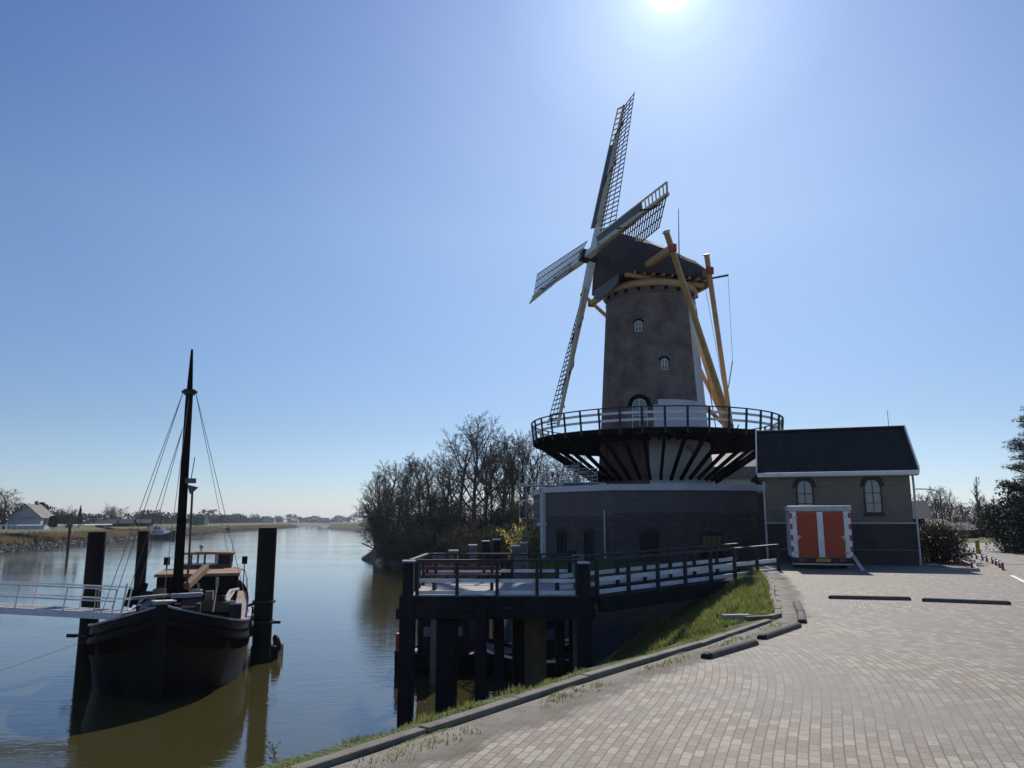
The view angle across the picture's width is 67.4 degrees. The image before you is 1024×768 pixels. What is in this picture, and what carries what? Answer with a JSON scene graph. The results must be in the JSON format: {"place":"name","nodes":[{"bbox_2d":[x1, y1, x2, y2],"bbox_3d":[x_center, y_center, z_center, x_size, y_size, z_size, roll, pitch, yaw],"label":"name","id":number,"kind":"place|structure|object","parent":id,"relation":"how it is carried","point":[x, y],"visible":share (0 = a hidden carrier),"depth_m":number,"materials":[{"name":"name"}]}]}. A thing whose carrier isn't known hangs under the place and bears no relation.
{"place":"outdoors","nodes":[
{"label":"outdoors","id":0,"kind":"place"},
{"bbox_2d":[0,525,611,767],"bbox_3d":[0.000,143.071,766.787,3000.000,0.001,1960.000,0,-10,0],"label":"water","id":1,"kind":"structure","parent":0,"point":[329,678],"depth_m":28.03,"materials":[{"name":"liquid"}]},
{"bbox_2d":[66,519,72,551],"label":"river mark","id":2,"kind":"object","parent":1,"relation":"in","point":[69,525],"visible":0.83,"depth_m":146.08,"materials":[{"name":"green paint"}]},
{"bbox_2d":[66,532,106,671],"bbox_3d":[-16.474,10.422,29.525,1.060,9.296,0.859,0,-10,0],"label":"steel pile","id":3,"kind":"object","parent":1,"relation":"in","point":[95,558],"visible":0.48,"depth_m":29.74,"materials":[{"name":"metal"}]},
{"bbox_2d":[1,349,253,703],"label":"sailing barge","id":4,"kind":"object","parent":1,"relation":"on","point":[185,628],"visible":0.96,"depth_m":25.82,"materials":[{"name":"wood"}]},
{"bbox_2d":[0,581,135,619],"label":"gangway","id":5,"kind":"object","parent":4,"relation":"on","point":[50,611],"visible":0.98,"depth_m":27.73,"materials":[{"name":"white paint"}]},
{"bbox_2d":[133,531,149,604],"bbox_3d":[-22.590,13.525,46.341,0.650,9.120,0.650,0,-10,0],"label":"steel pile","id":6,"kind":"object","parent":1,"relation":"in","point":[142,536],"visible":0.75,"depth_m":46.64,"materials":[{"name":"metal"}]},
{"bbox_2d":[150,526,175,538],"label":"motor barge","id":7,"kind":"object","parent":1,"relation":"on","point":[161,532],"visible":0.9,"depth_m":256.64,"materials":[{"name":"white paint"}]},
{"bbox_2d":[248,528,280,662],"bbox_3d":[-10.331,10.688,31.402,1.408,9.435,0.955,7,-13,-36],"label":"steel pile","id":8,"kind":"object","parent":1,"relation":"in","point":[263,620],"visible":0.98,"depth_m":31.53,"materials":[{"name":"metal"}]},
{"bbox_2d":[250,634,283,658],"bbox_3d":[-10.210,11.023,32.205,1.287,1.079,1.011,0,-10,0],"label":"float","id":9,"kind":"object","parent":1,"relation":"on","point":[277,646],"visible":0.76,"depth_m":31.82,"materials":[{"name":"rubber"}]},
{"bbox_2d":[430,555,445,684],"bbox_3d":[-2.621,9.331,27.079,0.481,6.583,0.481,-1,-10,4],"label":"mooring post","id":10,"kind":"object","parent":1,"relation":"in","point":[433,653],"visible":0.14,"depth_m":26.95,"materials":[{"name":"wood"}]},
{"bbox_2d":[468,544,476,649],"bbox_3d":[-1.599,9.885,30.738,0.350,6.781,0.350,0,-10,0],"label":"mooring post","id":11,"kind":"object","parent":1,"relation":"in","point":[472,548],"visible":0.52,"depth_m":30.65,"materials":[{"name":"wood"}]},
{"bbox_2d":[394,619,568,673],"bbox_3d":[-0.767,9.280,29.963,7.499,4.500,2.844,0,-10,0],"label":"workboat","id":12,"kind":"object","parent":1,"relation":"on","point":[466,660],"visible":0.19,"depth_m":28.98,"materials":[{"name":"black paint"}]},
{"bbox_2d":[481,540,489,637],"bbox_3d":[-1.186,10.411,33.895,0.375,6.861,0.375,0,-10,0],"label":"mooring post","id":13,"kind":"object","parent":1,"relation":"in","point":[485,546],"visible":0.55,"depth_m":34.26,"materials":[{"name":"wood"}]},
{"bbox_2d":[396,550,595,727],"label":"viewing platform","id":14,"kind":"structure","parent":1,"relation":"in","point":[528,607],"depth_m":21.30,"materials":[{"name":"wood"}]},
{"bbox_2d":[425,562,500,590],"bbox_3d":[-1.450,5.702,22.909,2.250,0.855,0.550,0,-10,0],"label":"bench","id":15,"kind":"object","parent":14,"relation":"on","point":[435,567],"visible":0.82,"depth_m":23.11,"materials":[{"name":"brown wood"}]},
{"bbox_2d":[492,539,500,638],"bbox_3d":[-0.704,10.582,34.982,0.368,6.906,0.367,0,-10,0],"label":"mooring post","id":16,"kind":"object","parent":1,"relation":"in","point":[496,545],"visible":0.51,"depth_m":35.35,"materials":[{"name":"wood"}]},
{"bbox_2d":[512,545,520,578],"bbox_3d":[0.158,9.690,29.656,0.349,6.784,0.349,0,-10,0],"label":"mooring post","id":17,"kind":"object","parent":1,"relation":"in","point":[516,549],"visible":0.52,"depth_m":30.01,"materials":[{"name":"wood"}]},
{"bbox_2d":[520,542,527,578],"bbox_3d":[0.490,9.838,30.747,0.332,6.877,0.332,0,-10,0],"label":"mooring post","id":18,"kind":"object","parent":1,"relation":"in","point":[524,549],"visible":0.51,"depth_m":31.10,"materials":[{"name":"wood"}]},
{"bbox_2d":[486,619,568,680],"bbox_3d":[0.418,10.086,28.908,4.655,2.540,1.868,-9,-14,42],"label":"dinghy","id":19,"kind":"object","parent":1,"relation":"on","point":[550,652],"visible":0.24,"depth_m":28.27,"materials":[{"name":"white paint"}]},
{"bbox_2d":[0,522,1010,767],"bbox_3d":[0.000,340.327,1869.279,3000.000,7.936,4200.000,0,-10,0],"label":"ground","id":20,"kind":"structure","parent":0,"point":[612,631],"depth_m":34.11,"materials":[{"name":"plant"}]},
{"bbox_2d":[0,487,31,528],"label":"bare tree","id":21,"kind":"object","parent":20,"relation":"on","point":[4,515],"visible":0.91,"depth_m":165.12,"materials":[{"name":"brown plant"}]},
{"bbox_2d":[7,501,56,528],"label":"white house","id":22,"kind":"structure","parent":20,"relation":"on","point":[37,513],"depth_m":169.83,"materials":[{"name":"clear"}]},
{"bbox_2d":[46,516,59,528],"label":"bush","id":23,"kind":"object","parent":20,"relation":"on","point":[52,521],"visible":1,"depth_m":172.81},
{"bbox_2d":[0,524,111,528],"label":"guard rail","id":24,"kind":"object","parent":20,"relation":"on","point":[30,525],"visible":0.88,"depth_m":169.59,"materials":[{"name":"white paint"}]},
{"bbox_2d":[55,504,82,527],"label":"bare tree","id":25,"kind":"object","parent":20,"relation":"on","point":[64,516],"visible":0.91,"depth_m":181.71,"materials":[{"name":"brown plant"}]},
{"bbox_2d":[2,503,172,524],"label":"distant wood","id":26,"kind":"object","parent":20,"relation":"on","point":[93,517],"visible":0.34,"depth_m":393.37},
{"bbox_2d":[94,520,118,526],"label":"barn","id":27,"kind":"structure","parent":20,"relation":"on","point":[114,523],"depth_m":255.89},
{"bbox_2d":[99,503,130,519],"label":"bare tree","id":28,"kind":"object","parent":20,"relation":"on","point":[112,512],"visible":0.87,"depth_m":324.18,"materials":[{"name":"brown plant"}]},
{"bbox_2d":[107,519,136,526],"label":"barn","id":29,"kind":"structure","parent":20,"relation":"on","point":[125,522],"depth_m":260.21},
{"bbox_2d":[135,519,154,526],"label":"barn","id":30,"kind":"structure","parent":20,"relation":"on","point":[145,523],"depth_m":268.87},
{"bbox_2d":[0,524,296,544],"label":"reed bed","id":31,"kind":"object","parent":20,"relation":"on","point":[28,537],"visible":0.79,"depth_m":199.00,"materials":[{"name":"plant"}]},
{"bbox_2d":[0,526,297,550],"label":"riprap","id":32,"kind":"object","parent":20,"relation":"on","point":[14,547],"visible":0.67,"depth_m":178.59,"materials":[{"name":"stone"}]},
{"bbox_2d":[192,517,207,524],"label":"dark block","id":33,"kind":"structure","parent":20,"relation":"on","point":[199,520],"depth_m":421.00,"materials":[{"name":"grey paint"}]},
{"bbox_2d":[139,509,283,523],"bbox_3d":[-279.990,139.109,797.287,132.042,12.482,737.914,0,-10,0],"label":"distant wood","id":34,"kind":"object","parent":20,"relation":"on","point":[234,518],"visible":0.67,"depth_m":631.62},
{"bbox_2d":[354,506,397,549],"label":"willow","id":35,"kind":"object","parent":20,"relation":"on","point":[367,542],"visible":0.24,"depth_m":117.84,"materials":[{"name":"brown plant"}]},
{"bbox_2d":[354,466,400,520],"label":"bare tree","id":36,"kind":"object","parent":20,"relation":"on","point":[375,490],"visible":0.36,"depth_m":122.45,"materials":[{"name":"brown plant"}]},
{"bbox_2d":[351,479,419,549],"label":"willow","id":37,"kind":"object","parent":20,"relation":"on","point":[379,518],"visible":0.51,"depth_m":109.04,"materials":[{"name":"brown plant"}]},
{"bbox_2d":[372,529,399,561],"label":"shrub","id":38,"kind":"object","parent":20,"relation":"on","point":[379,551],"visible":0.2,"depth_m":105.25,"materials":[{"name":"brown plant"}]},
{"bbox_2d":[367,459,417,532],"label":"bare tree","id":39,"kind":"object","parent":20,"relation":"on","point":[383,484],"visible":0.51,"depth_m":116.98,"materials":[{"name":"brown plant"}]},
{"bbox_2d":[374,524,418,566],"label":"shrub","id":40,"kind":"object","parent":20,"relation":"on","point":[390,546],"visible":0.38,"depth_m":97.93,"materials":[{"name":"brown plant"}]},
{"bbox_2d":[378,462,423,516],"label":"bare tree","id":41,"kind":"object","parent":20,"relation":"on","point":[397,474],"visible":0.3,"depth_m":118.62,"materials":[{"name":"brown plant"}]},
{"bbox_2d":[281,512,521,521],"bbox_3d":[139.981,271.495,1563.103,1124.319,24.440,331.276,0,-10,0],"label":"distant wood","id":42,"kind":"object","parent":20,"relation":"on","point":[314,518],"visible":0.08,"depth_m":1477.15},
{"bbox_2d":[388,461,430,515],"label":"bare tree","id":43,"kind":"object","parent":20,"relation":"on","point":[409,488],"visible":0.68,"depth_m":110.82,"materials":[{"name":"brown plant"}]},
{"bbox_2d":[389,522,441,568],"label":"shrub","id":44,"kind":"object","parent":20,"relation":"on","point":[404,549],"visible":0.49,"depth_m":90.62,"materials":[{"name":"brown plant"}]},
{"bbox_2d":[376,474,461,534],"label":"willow","id":45,"kind":"object","parent":20,"relation":"on","point":[417,509],"visible":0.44,"depth_m":100.86,"materials":[{"name":"brown plant"}]},
{"bbox_2d":[398,456,439,511],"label":"bare tree","id":46,"kind":"object","parent":20,"relation":"on","point":[412,465],"visible":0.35,"depth_m":113.93,"materials":[{"name":"brown plant"}]},
{"bbox_2d":[406,452,443,513],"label":"bare tree","id":47,"kind":"object","parent":20,"relation":"on","point":[427,481],"visible":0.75,"depth_m":106.29,"materials":[{"name":"brown plant"}]},
{"bbox_2d":[409,520,463,573],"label":"shrub","id":48,"kind":"object","parent":20,"relation":"on","point":[426,539],"visible":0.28,"depth_m":84.48,"materials":[{"name":"brown plant"}]},
{"bbox_2d":[409,489,470,533],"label":"willow","id":49,"kind":"object","parent":20,"relation":"on","point":[431,511],"visible":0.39,"depth_m":96.45,"materials":[{"name":"brown plant"}]},
{"bbox_2d":[424,452,473,512],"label":"bare tree","id":50,"kind":"object","parent":20,"relation":"on","point":[448,484],"visible":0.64,"depth_m":99.04,"materials":[{"name":"brown plant"}]},
{"bbox_2d":[438,514,475,531],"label":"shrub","id":51,"kind":"object","parent":20,"relation":"on","point":[444,525],"visible":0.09,"depth_m":89.76,"materials":[{"name":"brown plant"}]},
{"bbox_2d":[429,483,493,534],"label":"willow","id":52,"kind":"object","parent":20,"relation":"on","point":[453,512],"visible":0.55,"depth_m":89.94,"materials":[{"name":"brown plant"}]},
{"bbox_2d":[435,522,487,573],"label":"shrub","id":53,"kind":"object","parent":20,"relation":"on","point":[446,535],"visible":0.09,"depth_m":79.66,"materials":[{"name":"brown plant"}]},
{"bbox_2d":[431,432,501,510],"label":"bare tree","id":54,"kind":"object","parent":20,"relation":"on","point":[466,454],"visible":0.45,"depth_m":104.96,"materials":[{"name":"brown plant"}]},
{"bbox_2d":[432,521,505,578],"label":"shrub","id":55,"kind":"object","parent":20,"relation":"on","point":[463,532],"visible":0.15,"depth_m":74.09,"materials":[{"name":"brown plant"}]},
{"bbox_2d":[435,411,527,519],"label":"bare tree","id":56,"kind":"object","parent":20,"relation":"on","point":[484,464],"visible":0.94,"depth_m":94.84,"materials":[{"name":"brown plant"}]},
{"bbox_2d":[459,486,511,530],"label":"willow","id":57,"kind":"object","parent":20,"relation":"on","point":[480,509],"visible":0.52,"depth_m":83.86,"materials":[{"name":"brown plant"}]},
{"bbox_2d":[461,512,509,536],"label":"shrub","id":58,"kind":"object","parent":20,"relation":"on","point":[480,523],"visible":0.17,"depth_m":79.89,"materials":[{"name":"brown plant"}]},
{"bbox_2d":[453,522,518,578],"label":"shrub","id":59,"kind":"object","parent":20,"relation":"on","point":[465,547],"visible":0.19,"depth_m":68.18,"materials":[{"name":"brown plant"}]},
{"bbox_2d":[460,429,515,517],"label":"bare tree","id":60,"kind":"object","parent":20,"relation":"on","point":[490,448],"visible":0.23,"depth_m":111.27,"materials":[{"name":"brown plant"}]},
{"bbox_2d":[468,450,517,511],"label":"bare tree","id":61,"kind":"object","parent":20,"relation":"on","point":[494,472],"visible":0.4,"depth_m":103.29,"materials":[{"name":"brown plant"}]},
{"bbox_2d":[488,526,529,578],"bbox_3d":[0.792,14.274,63.684,5.874,5.240,6.376,-2,-10,12],"label":"shrub","id":62,"kind":"object","parent":20,"relation":"on","point":[507,565],"visible":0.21,"depth_m":63.47,"materials":[{"name":"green plant"}]},
{"bbox_2d":[480,430,537,504],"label":"bare tree","id":63,"kind":"object","parent":20,"relation":"on","point":[507,440],"visible":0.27,"depth_m":107.80,"materials":[{"name":"brown plant"}]},
{"bbox_2d":[486,487,532,526],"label":"willow","id":64,"kind":"object","parent":20,"relation":"on","point":[505,510],"visible":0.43,"depth_m":79.61,"materials":[{"name":"brown plant"}]},
{"bbox_2d":[482,428,548,514],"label":"bare tree","id":65,"kind":"object","parent":20,"relation":"on","point":[506,460],"visible":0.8,"depth_m":91.31,"materials":[{"name":"brown plant"}]},
{"bbox_2d":[501,490,532,524],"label":"willow","id":66,"kind":"object","parent":20,"relation":"on","point":[522,514],"visible":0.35,"depth_m":74.37,"materials":[{"name":"brown plant"}]},
{"bbox_2d":[496,512,539,558],"bbox_3d":[0.908,9.004,41.545,3.586,4.104,3.063,4,-11,-23],"label":"catkin willow","id":67,"kind":"object","parent":20,"relation":"on","point":[534,540],"visible":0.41,"depth_m":41.09,"materials":[{"name":"yellow plant"}]},
{"bbox_2d":[504,515,532,542],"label":"shrub","id":68,"kind":"object","parent":20,"relation":"on","point":[516,519],"visible":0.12,"depth_m":72.78,"materials":[{"name":"green plant"}]},
{"bbox_2d":[493,429,550,502],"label":"bare tree","id":69,"kind":"object","parent":20,"relation":"on","point":[529,452],"visible":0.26,"depth_m":99.21,"materials":[{"name":"brown plant"}]},
{"bbox_2d":[288,619,771,767],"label":"kerb","id":70,"kind":"structure","parent":20,"relation":"on","point":[340,757],"depth_m":7.02,"materials":[{"name":"stone"}]},
{"bbox_2d":[501,438,559,504],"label":"bare tree","id":71,"kind":"object","parent":20,"relation":"on","point":[526,460],"visible":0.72,"depth_m":87.61,"materials":[{"name":"brown plant"}]},
{"bbox_2d":[276,569,790,767],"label":"grass","id":72,"kind":"structure","parent":20,"relation":"on","point":[747,596],"depth_m":17.42,"materials":[{"name":"plant"}]},
{"bbox_2d":[531,454,572,484],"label":"bare tree","id":73,"kind":"object","parent":20,"relation":"on","point":[556,477],"visible":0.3,"depth_m":83.31,"materials":[{"name":"plant"}]},
{"bbox_2d":[518,461,605,557],"bbox_3d":[2.706,7.824,41.682,4.720,7.100,2.212,0,-10,0],"label":"scaffolding","id":74,"kind":"object","parent":20,"relation":"on","point":[573,483],"visible":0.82,"depth_m":41.80,"materials":[{"name":"metal"}]},
{"bbox_2d":[529,92,783,562],"bbox_3d":[8.320,-1.827,44.621,14.440,31.735,19.732,0,-10,0],"label":"windmill","id":75,"kind":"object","parent":20,"relation":"on","point":[655,441],"visible":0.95,"depth_m":42.01,"materials":[{"name":"brick"}]},
{"bbox_2d":[555,543,780,671],"bbox_3d":[5.293,8.677,24.386,9.117,6.920,2.084,8,-13,-38],"label":"footbridge","id":76,"kind":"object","parent":20,"relation":"on","point":[630,595],"visible":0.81,"depth_m":23.61,"materials":[{"name":"black paint"}]},
{"bbox_2d":[712,450,760,484],"bbox_3d":[17.589,9.239,65.259,13.800,8.830,9.470,-1,-10,5],"label":"farmhouse","id":77,"kind":"object","parent":20,"relation":"on","point":[745,474],"depth_m":61.27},
{"bbox_2d":[721,575,757,619],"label":"kerb","id":78,"kind":"structure","parent":20,"relation":"on","point":[731,616],"depth_m":13.47,"materials":[{"name":"concrete"}]},
{"bbox_2d":[744,571,781,621],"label":"kerb","id":79,"kind":"structure","parent":20,"relation":"on","point":[777,614],"depth_m":13.82,"materials":[{"name":"concrete"}]},
{"bbox_2d":[755,410,921,565],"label":"brick shed","id":80,"kind":"structure","parent":20,"relation":"on","point":[864,473],"depth_m":31.73,"materials":[{"name":"brick"}]},
{"bbox_2d":[792,477,816,505],"bbox_3d":[12.176,4.605,31.914,0.960,1.550,0.080,-3,-11,19],"label":"window","id":81,"kind":"structure","parent":80,"relation":"in","point":[804,486],"depth_m":31.93,"materials":[{"name":"glass"}]},
{"bbox_2d":[859,476,885,515],"bbox_3d":[14.592,4.494,31.038,0.960,1.640,0.170,-3,-11,19],"label":"window","id":82,"kind":"structure","parent":80,"relation":"in","point":[872,485],"depth_m":31.07,"materials":[{"name":"glass"}]},
{"bbox_2d":[912,501,932,533],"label":"barn","id":83,"kind":"structure","parent":20,"relation":"on","point":[923,511],"depth_m":42.18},
{"bbox_2d":[924,486,948,517],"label":"bare tree","id":84,"kind":"object","parent":20,"relation":"on","point":[938,490],"visible":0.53,"depth_m":110.77,"materials":[{"name":"brown plant"}]},
{"bbox_2d":[931,489,961,522],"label":"bare tree","id":85,"kind":"object","parent":20,"relation":"on","point":[950,513],"visible":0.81,"depth_m":106.58,"materials":[{"name":"brown plant"}]},
{"bbox_2d":[930,509,973,521],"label":"thicket","id":86,"kind":"object","parent":20,"relation":"on","point":[947,518],"visible":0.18,"depth_m":84.79,"materials":[{"name":"brown plant"}]},
{"bbox_2d":[934,523,978,537],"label":"garden shed","id":87,"kind":"structure","parent":20,"relation":"on","point":[966,525],"depth_m":73.50,"materials":[{"name":"grey glass"}]},
{"bbox_2d":[912,495,1003,522],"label":"distant wood","id":88,"kind":"object","parent":20,"relation":"on","point":[965,508],"visible":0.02,"depth_m":123.86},
{"bbox_2d":[952,502,973,521],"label":"bare tree","id":89,"kind":"object","parent":20,"relation":"on","point":[965,511],"visible":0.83,"depth_m":94.56,"materials":[{"name":"brown plant"}]},
{"bbox_2d":[970,476,983,520],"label":"poplar","id":90,"kind":"object","parent":20,"relation":"on","point":[976,495],"visible":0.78,"depth_m":87.26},
{"bbox_2d":[967,496,1023,551],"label":"bush","id":91,"kind":"object","parent":20,"relation":"on","point":[990,515],"visible":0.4,"depth_m":44.24,"materials":[{"name":"green plant"}]},
{"bbox_2d":[994,476,1023,553],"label":"hedge","id":92,"kind":"object","parent":20,"relation":"on","point":[1019,543],"visible":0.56,"depth_m":41.39,"materials":[{"name":"green plant"}]},
{"bbox_2d":[995,407,1023,522],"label":"pine tree","id":93,"kind":"object","parent":20,"relation":"on","point":[1019,488],"visible":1,"depth_m":39.45,"materials":[{"name":"green plant"}]},
{"bbox_2d":[0,0,1023,521],"label":"sky","id":94,"kind":"structure","parent":0,"point":[348,214],"materials":[{"name":"blue"}]},
{"bbox_2d":[393,556,1023,767],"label":"paving","id":95,"kind":"structure","parent":0,"point":[915,682],"depth_m":7.52,"materials":[{"name":"brick"}]},
{"bbox_2d":[331,573,807,767],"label":"paving strip","id":96,"kind":"object","parent":95,"relation":"on","point":[531,712],"visible":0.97,"depth_m":6.88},
{"bbox_2d":[701,639,758,658],"bbox_3d":[2.920,3.517,10.239,0.156,0.078,1.519,-8,-13,39],"label":"parking stop","id":97,"kind":"object","parent":96,"relation":"on","point":[727,649],"visible":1,"depth_m":10.07,"materials":[{"name":"concrete"}]},
{"bbox_2d":[757,622,801,639],"bbox_3d":[4.168,3.819,11.927,0.156,0.078,1.730,-8,-13,36],"label":"parking stop","id":98,"kind":"object","parent":96,"relation":"on","point":[777,631],"visible":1,"depth_m":11.73,"materials":[{"name":"concrete"}]},
{"bbox_2d":[797,611,806,622],"bbox_3d":[5.136,4.123,13.621,0.156,0.078,1.302,-4,-11,19],"label":"parking stop","id":99,"kind":"object","parent":96,"relation":"on","point":[801,616],"visible":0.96,"depth_m":13.28,"materials":[{"name":"concrete"}]},
{"bbox_2d":[784,506,864,571],"bbox_3d":[11.463,5.703,28.636,2.259,2.268,4.356,-3,-11,15],"label":"box trailer","id":100,"kind":"object","parent":95,"relation":"on","point":[819,533],"visible":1,"depth_m":27.87,"materials":[{"name":"metal"}]},
{"bbox_2d":[828,595,910,600],"bbox_3d":[7.910,4.731,17.015,1.678,0.078,0.160,-2,-10,13],"label":"parking stop","id":101,"kind":"object","parent":95,"relation":"on","point":[869,597],"visible":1,"depth_m":16.95,"materials":[{"name":"rubber"}]},
{"bbox_2d":[919,558,970,567],"bbox_3d":[17.866,7.362,31.567,2.894,0.001,10.906,-2,-10,11],"label":"planting bed","id":102,"kind":"object","parent":95,"relation":"on","point":[955,565],"visible":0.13,"depth_m":30.55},
{"bbox_2d":[915,516,984,563],"bbox_3d":[18.014,6.732,32.249,2.966,2.371,3.162,-2,-10,14],"label":"bush","id":103,"kind":"object","parent":102,"relation":"on","point":[942,542],"visible":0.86,"depth_m":31.74,"materials":[{"name":"green plant"}]},
{"bbox_2d":[946,560,979,571],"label":"kerb","id":104,"kind":"structure","parent":102,"relation":"on","point":[975,568],"depth_m":26.61,"materials":[{"name":"concrete"}]},
{"bbox_2d":[922,598,1010,604],"bbox_3d":[9.604,4.597,16.269,1.628,0.078,0.160,-5,-11,25],"label":"parking stop","id":105,"kind":"object","parent":95,"relation":"on","point":[975,601],"visible":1,"depth_m":16.21,"materials":[{"name":"rubber"}]},
{"bbox_2d":[959,543,1023,563],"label":"sidewalk","id":106,"kind":"structure","parent":0,"point":[990,554],"depth_m":36.60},
{"bbox_2d":[963,552,1003,569],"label":"bollards","id":107,"kind":"object","parent":106,"relation":"on","point":[1000,564],"visible":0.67,"depth_m":30.09,"materials":[{"name":"white paint"}]},
{"bbox_2d":[979,543,1023,561],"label":"brick edging","id":108,"kind":"object","parent":106,"relation":"on","point":[1010,555],"visible":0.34,"depth_m":41.09,"materials":[{"name":"ceramic"}]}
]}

